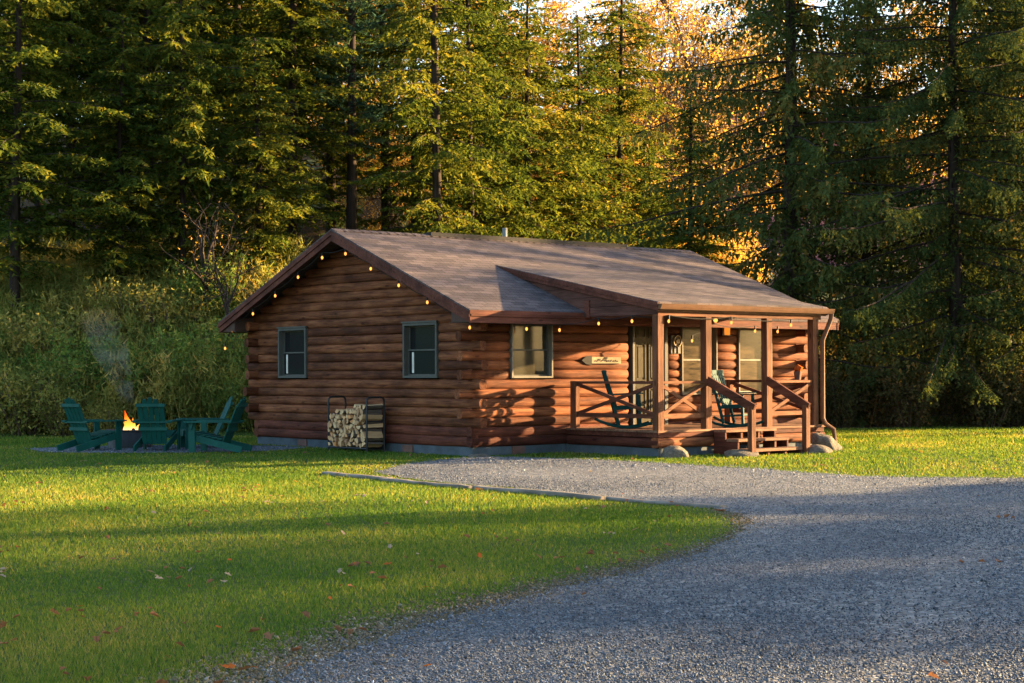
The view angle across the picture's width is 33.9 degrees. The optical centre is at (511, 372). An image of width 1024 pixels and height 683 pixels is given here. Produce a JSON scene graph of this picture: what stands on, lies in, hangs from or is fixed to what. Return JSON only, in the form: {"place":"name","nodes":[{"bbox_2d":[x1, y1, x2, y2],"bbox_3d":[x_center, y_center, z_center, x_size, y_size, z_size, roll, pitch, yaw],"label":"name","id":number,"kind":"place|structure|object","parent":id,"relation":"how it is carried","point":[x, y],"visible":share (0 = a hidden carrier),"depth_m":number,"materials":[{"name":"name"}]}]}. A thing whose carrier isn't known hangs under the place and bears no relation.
{"place":"outdoors","nodes":[
{"label":"outdoors","id":0,"kind":"place"},
{"bbox_2d":[65,508,772,682],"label":"dirt","id":1,"kind":"structure","parent":0,"point":[307,653],"depth_m":9.76,"materials":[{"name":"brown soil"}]},
{"bbox_2d":[23,0,991,140],"label":"sky","id":2,"kind":"structure","parent":0,"point":[577,6],"materials":[{"name":"white"}]},
{"bbox_2d":[0,142,1023,682],"bbox_3d":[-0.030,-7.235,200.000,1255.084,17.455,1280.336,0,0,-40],"label":"ground","id":3,"kind":"structure","parent":0,"point":[512,544],"depth_m":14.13,"materials":[{"name":"green plant"}]},
{"bbox_2d":[0,23,49,175],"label":"hemlock tree","id":4,"kind":"object","parent":3,"relation":"on","point":[2,69],"visible":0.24,"depth_m":47.12,"materials":[{"name":"green plant"}]},
{"bbox_2d":[0,357,76,436],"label":"shrub","id":5,"kind":"object","parent":3,"relation":"on","point":[18,425],"visible":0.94,"depth_m":38.48,"materials":[{"name":"green plant"}]},
{"bbox_2d":[0,304,87,368],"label":"shrub","id":6,"kind":"object","parent":3,"relation":"on","point":[30,334],"visible":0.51,"depth_m":41.11,"materials":[{"name":"green plant"}]},
{"bbox_2d":[0,0,97,253],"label":"hemlock tree","id":7,"kind":"object","parent":3,"relation":"on","point":[9,185],"visible":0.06,"depth_m":55.88,"materials":[{"name":"green plant"}]},
{"bbox_2d":[0,0,102,239],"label":"hemlock tree","id":8,"kind":"object","parent":3,"relation":"on","point":[26,78],"visible":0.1,"depth_m":49.86,"materials":[{"name":"green plant"}]},
{"bbox_2d":[22,382,100,436],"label":"shrub","id":9,"kind":"object","parent":3,"relation":"on","point":[60,428],"visible":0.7,"depth_m":38.33,"materials":[{"name":"green plant"}]},
{"bbox_2d":[0,0,148,315],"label":"hemlock tree","id":10,"kind":"object","parent":3,"relation":"on","point":[17,227],"visible":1,"depth_m":43.24,"materials":[{"name":"green plant"}]},
{"bbox_2d":[1,4,157,227],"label":"hemlock tree","id":11,"kind":"object","parent":3,"relation":"on","point":[104,25],"visible":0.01,"depth_m":60.70,"materials":[{"name":"green plant"}]},
{"bbox_2d":[0,0,160,252],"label":"hemlock tree","id":12,"kind":"object","parent":3,"relation":"on","point":[71,69],"visible":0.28,"depth_m":50.60,"materials":[{"name":"green plant"}]},
{"bbox_2d":[32,328,143,413],"bbox_3d":[-10.097,0.077,39.759,2.578,2.324,2.570,0,0,-40],"label":"shrub","id":13,"kind":"object","parent":3,"relation":"on","point":[107,348],"visible":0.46,"depth_m":39.38,"materials":[{"name":"green plant"}]},
{"bbox_2d":[82,400,123,432],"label":"shrub","id":14,"kind":"object","parent":3,"relation":"on","point":[97,414],"visible":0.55,"depth_m":38.38,"materials":[{"name":"green plant"}]},
{"bbox_2d":[77,275,152,335],"bbox_3d":[-9.964,-1.579,43.027,2.052,1.867,2.227,0,0,-4],"label":"shrub","id":15,"kind":"object","parent":3,"relation":"on","point":[117,295],"visible":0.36,"depth_m":42.43,"materials":[{"name":"green plant"}]},
{"bbox_2d":[26,17,204,287],"bbox_3d":[-10.426,-5.218,44.285,4.612,8.421,4.031,0,0,28],"label":"hemlock tree","id":16,"kind":"object","parent":3,"relation":"on","point":[117,157],"visible":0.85,"depth_m":44.14,"materials":[{"name":"green plant"}]},
{"bbox_2d":[91,339,176,418],"bbox_3d":[-8.866,0.193,40.120,2.373,1.935,2.480,0,0,41],"label":"shrub","id":17,"kind":"object","parent":3,"relation":"on","point":[139,367],"visible":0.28,"depth_m":39.38,"materials":[{"name":"green plant"}]},
{"bbox_2d":[43,0,226,233],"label":"hemlock tree","id":18,"kind":"object","parent":3,"relation":"on","point":[111,25],"visible":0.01,"depth_m":55.89,"materials":[{"name":"green plant"}]},
{"bbox_2d":[0,262,278,426],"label":"bank bushes","id":19,"kind":"object","parent":3,"relation":"on","point":[30,349],"visible":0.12,"depth_m":41.65,"materials":[{"name":"green plant"}]},
{"bbox_2d":[65,0,244,246],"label":"hemlock tree","id":20,"kind":"object","parent":3,"relation":"on","point":[145,26],"visible":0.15,"depth_m":51.49,"materials":[{"name":"green plant"}]},
{"bbox_2d":[0,224,311,433],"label":"bank weeds","id":21,"kind":"object","parent":3,"relation":"on","point":[78,286],"visible":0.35,"depth_m":41.68,"materials":[{"name":"green plant"}]},
{"bbox_2d":[119,279,216,343],"bbox_3d":[-8.592,-1.359,42.445,2.429,2.037,2.239,0,0,-31],"label":"shrub","id":22,"kind":"object","parent":3,"relation":"on","point":[149,315],"visible":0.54,"depth_m":42.09,"materials":[{"name":"green plant"}]},
{"bbox_2d":[26,444,313,453],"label":"fire pit gravel","id":23,"kind":"structure","parent":3,"relation":"on","point":[159,449],"depth_m":31.31,"materials":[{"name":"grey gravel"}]},
{"bbox_2d":[56,398,126,451],"bbox_3d":[-7.856,0.969,31.312,0.860,1.001,1.074,0,0,38],"label":"adirondack chair","id":24,"kind":"object","parent":23,"relation":"on","point":[84,439],"visible":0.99,"depth_m":31.16,"materials":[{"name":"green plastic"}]},
{"bbox_2d":[106,429,151,447],"bbox_3d":[-7.396,1.288,32.540,0.920,0.360,0.920,0,0,-40],"label":"fire pit","id":25,"kind":"object","parent":23,"relation":"on","point":[130,438],"visible":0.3,"depth_m":32.14,"materials":[{"name":"grey metal"}]},
{"bbox_2d":[131,398,184,451],"bbox_3d":[-6.599,0.964,31.193,0.860,1.001,1.074,0,0,2],"label":"adirondack chair","id":26,"kind":"object","parent":23,"relation":"on","point":[151,433],"visible":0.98,"depth_m":30.92,"materials":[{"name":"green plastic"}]},
{"bbox_2d":[176,396,232,448],"bbox_3d":[-5.846,0.961,32.199,1.074,1.001,0.860,0,0,-19],"label":"adirondack chair","id":27,"kind":"object","parent":23,"relation":"on","point":[184,433],"visible":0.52,"depth_m":32.19,"materials":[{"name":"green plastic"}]},
{"bbox_2d":[183,397,252,452],"bbox_3d":[-5.325,0.959,30.532,1.074,1.001,0.860,0,0,9],"label":"adirondack chair","id":28,"kind":"object","parent":23,"relation":"on","point":[205,438],"visible":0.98,"depth_m":30.29,"materials":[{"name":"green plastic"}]},
{"bbox_2d":[96,0,268,276],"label":"hemlock tree","id":29,"kind":"object","parent":3,"relation":"on","point":[196,71],"visible":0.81,"depth_m":44.70,"materials":[{"name":"green plant"}]},
{"bbox_2d":[145,316,246,413],"bbox_3d":[-7.485,-0.175,40.271,2.698,2.440,2.706,0,0,-22],"label":"shrub","id":30,"kind":"object","parent":3,"relation":"on","point":[180,346],"visible":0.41,"depth_m":39.74,"materials":[{"name":"green plant"}]},
{"bbox_2d":[159,188,254,307],"bbox_3d":[-7.841,-2.585,43.028,2.472,4.234,2.811,0,0,-17],"label":"young tree","id":31,"kind":"object","parent":3,"relation":"on","point":[214,240],"visible":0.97,"depth_m":42.96,"materials":[{"name":"brown plant"}]},
{"bbox_2d":[164,250,256,317],"bbox_3d":[-7.752,-2.012,43.625,2.697,2.199,2.818,0,0,23],"label":"shrub","id":32,"kind":"object","parent":3,"relation":"on","point":[210,285],"visible":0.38,"depth_m":42.93,"materials":[{"name":"green plant"}]},
{"bbox_2d":[118,0,305,242],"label":"hemlock tree","id":33,"kind":"object","parent":3,"relation":"on","point":[212,37],"visible":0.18,"depth_m":53.98,"materials":[{"name":"green plant"}]},
{"bbox_2d":[194,374,253,431],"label":"shrub","id":34,"kind":"object","parent":3,"relation":"on","point":[226,400],"visible":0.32,"depth_m":38.84,"materials":[{"name":"green plant"}]},
{"bbox_2d":[175,242,278,334],"bbox_3d":[-7.117,-1.603,41.971,2.267,3.415,1.994,0,0,-36],"label":"young tree","id":35,"kind":"object","parent":3,"relation":"on","point":[226,303],"visible":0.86,"depth_m":41.98,"materials":[{"name":"brown plant"}]},
{"bbox_2d":[163,0,305,243],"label":"hemlock tree","id":36,"kind":"object","parent":3,"relation":"on","point":[244,5],"visible":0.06,"depth_m":57.64,"materials":[{"name":"green plant"}]},
{"bbox_2d":[186,37,338,278],"bbox_3d":[-6.814,-5.187,45.701,4.382,7.747,3.829,0,0,31],"label":"hemlock tree","id":37,"kind":"object","parent":3,"relation":"on","point":[268,209],"visible":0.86,"depth_m":45.36,"materials":[{"name":"green plant"}]},
{"bbox_2d":[211,0,337,227],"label":"hemlock tree","id":38,"kind":"object","parent":3,"relation":"on","point":[278,74],"visible":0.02,"depth_m":61.81,"materials":[{"name":"green plant"}]},
{"bbox_2d":[178,0,379,246],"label":"hemlock tree","id":39,"kind":"object","parent":3,"relation":"on","point":[292,15],"visible":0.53,"depth_m":51.56,"materials":[{"name":"green plant"}]},
{"bbox_2d":[258,0,408,232],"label":"hemlock tree","id":40,"kind":"object","parent":3,"relation":"on","point":[331,181],"visible":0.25,"depth_m":56.73,"materials":[{"name":"green plant"}]},
{"bbox_2d":[277,0,424,229],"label":"pine tree","id":41,"kind":"object","parent":3,"relation":"on","point":[351,194],"visible":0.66,"depth_m":52.81,"materials":[{"name":"green plant"}]},
{"bbox_2d":[327,396,384,451],"bbox_3d":[-2.849,0.945,30.696,0.416,1.018,1.266,0,0,-40],"label":"firewood rack","id":42,"kind":"object","parent":3,"relation":"on","point":[366,448],"visible":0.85,"depth_m":30.33,"materials":[{"name":"black metal"}]},
{"bbox_2d":[322,471,392,479],"bbox_3d":[-2.211,1.486,23.911,0.132,0.079,1.700,0,0,-38],"label":"landscape timber","id":43,"kind":"object","parent":3,"relation":"on","point":[363,476],"visible":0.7,"depth_m":23.84,"materials":[{"name":"wood"}]},
{"bbox_2d":[317,0,447,230],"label":"pine tree","id":44,"kind":"object","parent":3,"relation":"on","point":[385,164],"visible":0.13,"depth_m":57.89,"materials":[{"name":"green plant"}]},
{"bbox_2d":[319,90,459,230],"bbox_3d":[-4.365,-6.764,62.005,6.656,8.215,5.689,0,0,-30],"label":"maple tree","id":45,"kind":"object","parent":3,"relation":"on","point":[364,168],"visible":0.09,"depth_m":61.92,"materials":[{"name":"green plant"}]},
{"bbox_2d":[307,0,529,194],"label":"maple tree","id":46,"kind":"object","parent":3,"relation":"on","point":[373,5],"visible":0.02,"depth_m":72.95,"materials":[{"name":"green plant"}]},
{"bbox_2d":[336,0,506,232],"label":"hemlock tree","id":47,"kind":"object","parent":3,"relation":"on","point":[391,52],"visible":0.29,"depth_m":54.67,"materials":[{"name":"green plant"}]},
{"bbox_2d":[378,478,471,488],"bbox_3d":[-1.155,1.484,22.351,0.120,0.067,2.150,0,0,-37],"label":"landscape timber","id":48,"kind":"object","parent":3,"relation":"on","point":[464,486],"visible":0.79,"depth_m":22.26,"materials":[{"name":"wood"}]},
{"bbox_2d":[347,0,539,234],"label":"hemlock tree","id":49,"kind":"object","parent":3,"relation":"on","point":[454,159],"visible":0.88,"depth_m":47.26,"materials":[{"name":"green plant"}]},
{"bbox_2d":[372,0,566,239],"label":"hemlock tree","id":50,"kind":"object","parent":3,"relation":"on","point":[507,145],"visible":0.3,"depth_m":50.21,"materials":[{"name":"green plant"}]},
{"bbox_2d":[410,0,576,236],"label":"hemlock tree","id":51,"kind":"object","parent":3,"relation":"on","point":[498,59],"visible":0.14,"depth_m":55.91,"materials":[{"name":"green plant"}]},
{"bbox_2d":[218,228,838,456],"bbox_3d":[1.217,-0.563,32.973,9.546,4.700,10.993,0,0,-40],"label":"log cabin","id":52,"kind":"object","parent":3,"relation":"on","point":[497,378],"visible":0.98,"depth_m":30.45,"materials":[{"name":"brown wood"}]},
{"bbox_2d":[276,326,308,377],"bbox_3d":[-4.251,-0.390,32.940,0.205,1.005,1.042,0,0,-40],"label":"window","id":53,"kind":"structure","parent":52,"relation":"in","point":[293,362],"depth_m":33.03,"materials":[{"name":"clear glass"}]},
{"bbox_2d":[224,249,470,349],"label":"string lights","id":54,"kind":"object","parent":52,"relation":"hanging from","point":[345,253],"visible":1,"depth_m":31.35},
{"bbox_2d":[401,320,439,377],"bbox_3d":[-1.574,-0.401,29.736,0.205,1.005,1.042,0,0,-40],"label":"window","id":55,"kind":"structure","parent":52,"relation":"in","point":[420,341],"depth_m":29.82,"materials":[{"name":"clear glass"}]},
{"bbox_2d":[509,324,552,377],"bbox_3d":[0.312,-0.399,29.487,0.990,1.000,0.205,0,0,-40],"label":"window","id":56,"kind":"structure","parent":52,"relation":"in","point":[531,350],"depth_m":29.55,"materials":[{"name":"clear glass"}]},
{"bbox_2d":[582,356,620,364],"bbox_3d":[1.621,-0.215,30.479,0.970,0.170,0.016,0,0,-40],"label":"wall plaque","id":57,"kind":"object","parent":52,"relation":"attached to","point":[589,360],"depth_m":30.47,"materials":[{"name":"paint"}]},
{"bbox_2d":[594,370,650,428],"bbox_3d":[1.938,0.473,29.503,0.980,1.023,0.585,0,0,0],"label":"rocking chair","id":58,"kind":"object","parent":52,"relation":"on","point":[615,407],"visible":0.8,"depth_m":29.25,"materials":[{"name":"teal paint"}]},
{"bbox_2d":[635,326,652,424],"bbox_3d":[2.506,0.019,31.379,0.750,1.925,0.063,0,0,-40],"label":"door","id":59,"kind":"structure","parent":52,"relation":"in","point":[643,335],"depth_m":31.32,"materials":[{"name":"beige paint"}]},
{"bbox_2d":[525,315,791,331],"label":"string lights","id":60,"kind":"object","parent":52,"relation":"hanging from","point":[598,323],"visible":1,"depth_m":29.07},
{"bbox_2d":[679,327,717,394],"bbox_3d":[3.543,-0.243,32.186,1.010,1.340,0.205,0,0,-40],"label":"window","id":61,"kind":"structure","parent":52,"relation":"in","point":[690,369],"depth_m":32.14,"materials":[{"name":"glass"}]},
{"bbox_2d":[712,370,763,426],"bbox_3d":[3.932,0.464,29.933,0.980,1.023,0.585,0,0,30],"label":"rocking chair","id":62,"kind":"object","parent":52,"relation":"on","point":[724,401],"visible":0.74,"depth_m":29.84,"materials":[{"name":"teal paint"}]},
{"bbox_2d":[736,328,760,393],"bbox_3d":[4.756,-0.248,33.199,1.010,1.340,0.205,0,0,-40],"label":"window","id":63,"kind":"structure","parent":52,"relation":"in","point":[748,343],"depth_m":33.18,"materials":[{"name":"glass"}]},
{"bbox_2d":[443,0,630,243],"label":"hemlock tree","id":64,"kind":"object","parent":3,"relation":"on","point":[563,138],"visible":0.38,"depth_m":53.81,"materials":[{"name":"green plant"}]},
{"bbox_2d":[472,485,605,499],"bbox_3d":[0.307,1.474,20.509,0.142,0.078,2.450,0,0,-39],"label":"landscape timber","id":65,"kind":"object","parent":3,"relation":"on","point":[556,493],"visible":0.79,"depth_m":20.35,"materials":[{"name":"wood"}]},
{"bbox_2d":[442,86,669,200],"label":"maple tree","id":66,"kind":"object","parent":3,"relation":"on","point":[597,127],"visible":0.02,"depth_m":68.37,"materials":[{"name":"orange plant"}]},
{"bbox_2d":[417,0,716,150],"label":"maple tree","id":67,"kind":"object","parent":3,"relation":"on","point":[546,21],"visible":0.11,"depth_m":83.95,"materials":[{"name":"orange plant"}]},
{"bbox_2d":[513,15,671,247],"bbox_3d":[2.489,-5.765,56.587,6.593,12.731,6.587,0,0,7],"label":"hemlock tree","id":68,"kind":"object","parent":3,"relation":"on","point":[582,217],"visible":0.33,"depth_m":56.73,"materials":[{"name":"green plant"}]},
{"bbox_2d":[223,455,1023,682],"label":"drive","id":69,"kind":"structure","parent":3,"relation":"on","point":[947,613],"depth_m":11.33,"materials":[{"name":"grey gravel"}]},
{"bbox_2d":[536,0,715,244],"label":"hemlock tree","id":70,"kind":"object","parent":3,"relation":"on","point":[608,58],"visible":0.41,"depth_m":60.67,"materials":[{"name":"green plant"}]},
{"bbox_2d":[558,155,702,247],"bbox_3d":[4.230,-4.306,60.966,6.212,7.667,5.310,0,0,9],"label":"maple tree","id":71,"kind":"object","parent":3,"relation":"on","point":[614,221],"visible":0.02,"depth_m":60.81,"materials":[{"name":"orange plant"}]},
{"bbox_2d":[475,0,805,241],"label":"maple tree","id":72,"kind":"object","parent":3,"relation":"on","point":[661,62],"visible":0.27,"depth_m":66.52,"materials":[{"name":"plant"}]},
{"bbox_2d":[524,0,769,197],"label":"maple tree","id":73,"kind":"object","parent":3,"relation":"on","point":[687,46],"visible":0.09,"depth_m":83.02,"materials":[{"name":"orange plant"}]},
{"bbox_2d":[616,133,687,247],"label":"hemlock tree","id":74,"kind":"object","parent":3,"relation":"on","point":[641,184],"visible":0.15,"depth_m":58.86,"materials":[{"name":"green plant"}]},
{"bbox_2d":[606,496,726,508],"bbox_3d":[1.710,1.475,18.880,0.127,0.070,1.750,0,0,-42],"label":"landscape timber","id":75,"kind":"object","parent":3,"relation":"on","point":[660,502],"visible":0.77,"depth_m":18.82,"materials":[{"name":"wood"}]},
{"bbox_2d":[661,445,688,457],"bbox_3d":[2.693,1.410,28.017,0.460,0.375,0.536,0,0,33],"label":"boulder","id":76,"kind":"object","parent":3,"relation":"on","point":[670,451],"visible":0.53,"depth_m":27.88,"materials":[{"name":"grey stone"}]},
{"bbox_2d":[505,0,852,196],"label":"maple tree","id":77,"kind":"object","parent":3,"relation":"on","point":[674,17],"visible":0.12,"depth_m":79.18,"materials":[{"name":"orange plant"}]},
{"bbox_2d":[494,0,883,203],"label":"bare tree","id":78,"kind":"object","parent":3,"relation":"on","point":[686,65],"visible":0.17,"depth_m":72.62,"materials":[{"name":"plant"}]},
{"bbox_2d":[630,96,752,268],"bbox_3d":[4.756,-2.947,46.039,4.494,9.255,4.376,0,0,-24],"label":"hemlock tree","id":79,"kind":"object","parent":3,"relation":"on","point":[689,244],"visible":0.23,"depth_m":45.81,"materials":[{"name":"green plant"}]},
{"bbox_2d":[661,226,771,278],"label":"maple tree","id":80,"kind":"object","parent":3,"relation":"on","point":[723,256],"visible":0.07,"depth_m":61.22,"materials":[{"name":"orange plant"}]},
{"bbox_2d":[593,0,851,235],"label":"bare tree","id":81,"kind":"object","parent":3,"relation":"on","point":[698,76],"visible":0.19,"depth_m":65.55,"materials":[{"name":"plant"}]},
{"bbox_2d":[600,0,882,246],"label":"bare tree","id":82,"kind":"object","parent":3,"relation":"on","point":[735,124],"visible":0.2,"depth_m":71.77,"materials":[{"name":"orange plant"}]},
{"bbox_2d":[724,449,759,456],"bbox_3d":[3.860,1.445,28.275,0.620,0.292,0.440,0,0,3],"label":"boulder","id":83,"kind":"object","parent":3,"relation":"on","point":[738,452],"visible":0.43,"depth_m":28.14,"materials":[{"name":"grey stone"}]},
{"bbox_2d":[707,220,777,284],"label":"maple tree","id":84,"kind":"object","parent":3,"relation":"on","point":[761,274],"visible":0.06,"depth_m":65.65,"materials":[{"name":"orange plant"}]},
{"bbox_2d":[677,119,826,261],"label":"maple tree","id":85,"kind":"object","parent":3,"relation":"on","point":[747,198],"visible":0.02,"depth_m":87.10,"materials":[{"name":"orange plant"}]},
{"bbox_2d":[577,0,979,424],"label":"spruce tree","id":86,"kind":"object","parent":3,"relation":"on","point":[794,144],"visible":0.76,"depth_m":44.00,"materials":[{"name":"green plant"}]},
{"bbox_2d":[653,0,937,212],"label":"maple tree","id":87,"kind":"object","parent":3,"relation":"on","point":[756,45],"visible":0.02,"depth_m":78.88,"materials":[{"name":"orange plant"}]},
{"bbox_2d":[810,432,841,450],"bbox_3d":[5.675,1.337,30.358,0.680,0.400,0.439,34,0,0],"label":"boulder","id":88,"kind":"object","parent":3,"relation":"on","point":[824,439],"visible":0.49,"depth_m":30.22,"materials":[{"name":"grey stone"}]},
{"bbox_2d":[818,366,877,426],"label":"shrub","id":89,"kind":"object","parent":3,"relation":"on","point":[838,416],"visible":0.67,"depth_m":42.60,"materials":[{"name":"green plant"}]},
{"bbox_2d":[818,361,885,425],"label":"shrub","id":90,"kind":"object","parent":3,"relation":"on","point":[851,399],"visible":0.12,"depth_m":43.66,"materials":[{"name":"green plant"}]},
{"bbox_2d":[763,0,1002,426],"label":"spruce tree","id":91,"kind":"object","parent":3,"relation":"on","point":[856,86],"visible":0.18,"depth_m":45.51,"materials":[{"name":"green plant"}]},
{"bbox_2d":[844,356,931,426],"bbox_3d":[9.698,0.546,43.035,2.589,1.921,2.201,0,0,37],"label":"shrub","id":92,"kind":"object","parent":3,"relation":"on","point":[882,419],"visible":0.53,"depth_m":42.63,"materials":[{"name":"green plant"}]},
{"bbox_2d":[765,0,1023,424],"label":"spruce tree","id":93,"kind":"object","parent":3,"relation":"on","point":[955,247],"visible":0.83,"depth_m":42.79,"materials":[{"name":"green plant"}]},
{"bbox_2d":[802,41,1016,283],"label":"maple tree","id":94,"kind":"object","parent":3,"relation":"on","point":[919,131],"visible":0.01,"depth_m":79.48,"materials":[{"name":"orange plant"}]},
{"bbox_2d":[865,361,956,427],"bbox_3d":[10.043,0.612,42.458,2.394,1.776,2.035,0,0,-15],"label":"shrub","id":95,"kind":"object","parent":3,"relation":"on","point":[914,416],"visible":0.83,"depth_m":42.15,"materials":[{"name":"green plant"}]},
{"bbox_2d":[818,349,1021,426],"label":"woodland undergrowth","id":96,"kind":"object","parent":3,"relation":"on","point":[875,415],"visible":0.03,"depth_m":43.07,"materials":[{"name":"green plant"}]},
{"bbox_2d":[908,375,966,425],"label":"shrub","id":97,"kind":"object","parent":3,"relation":"on","point":[944,408],"visible":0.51,"depth_m":42.90,"materials":[{"name":"green plant"}]},
{"bbox_2d":[857,3,1023,372],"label":"spruce tree","id":98,"kind":"object","parent":3,"relation":"on","point":[967,141],"visible":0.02,"depth_m":47.29,"materials":[{"name":"green plant"}]},
{"bbox_2d":[871,0,1020,176],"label":"maple tree","id":99,"kind":"object","parent":3,"relation":"on","point":[895,8],"visible":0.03,"depth_m":87.22,"materials":[{"name":"orange plant"}]},
{"bbox_2d":[890,0,1023,426],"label":"spruce tree","id":100,"kind":"object","parent":3,"relation":"on","point":[1001,226],"visible":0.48,"depth_m":42.48,"materials":[{"name":"green plant"}]},
{"bbox_2d":[937,370,1006,425],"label":"shrub","id":101,"kind":"object","parent":3,"relation":"on","point":[968,423],"visible":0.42,"depth_m":42.74,"materials":[{"name":"green plant"}]},
{"bbox_2d":[928,347,1023,426],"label":"shrub","id":102,"kind":"object","parent":3,"relation":"on","point":[979,417],"visible":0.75,"depth_m":42.20,"materials":[{"name":"green plant"}]},
{"bbox_2d":[974,366,1023,426],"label":"shrub","id":103,"kind":"object","parent":3,"relation":"on","point":[1015,421],"visible":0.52,"depth_m":42.47,"materials":[{"name":"green plant"}]},
{"bbox_2d":[0,136,1023,427],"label":"forest floor","id":104,"kind":"structure","parent":0,"point":[312,236],"depth_m":65.27,"materials":[{"name":"green plant"}]},
{"bbox_2d":[466,98,1023,266],"bbox_3d":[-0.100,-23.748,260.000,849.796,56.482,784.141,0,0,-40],"label":"hill","id":105,"kind":"structure","parent":0,"point":[772,218],"depth_m":210.62,"materials":[{"name":"plant"}]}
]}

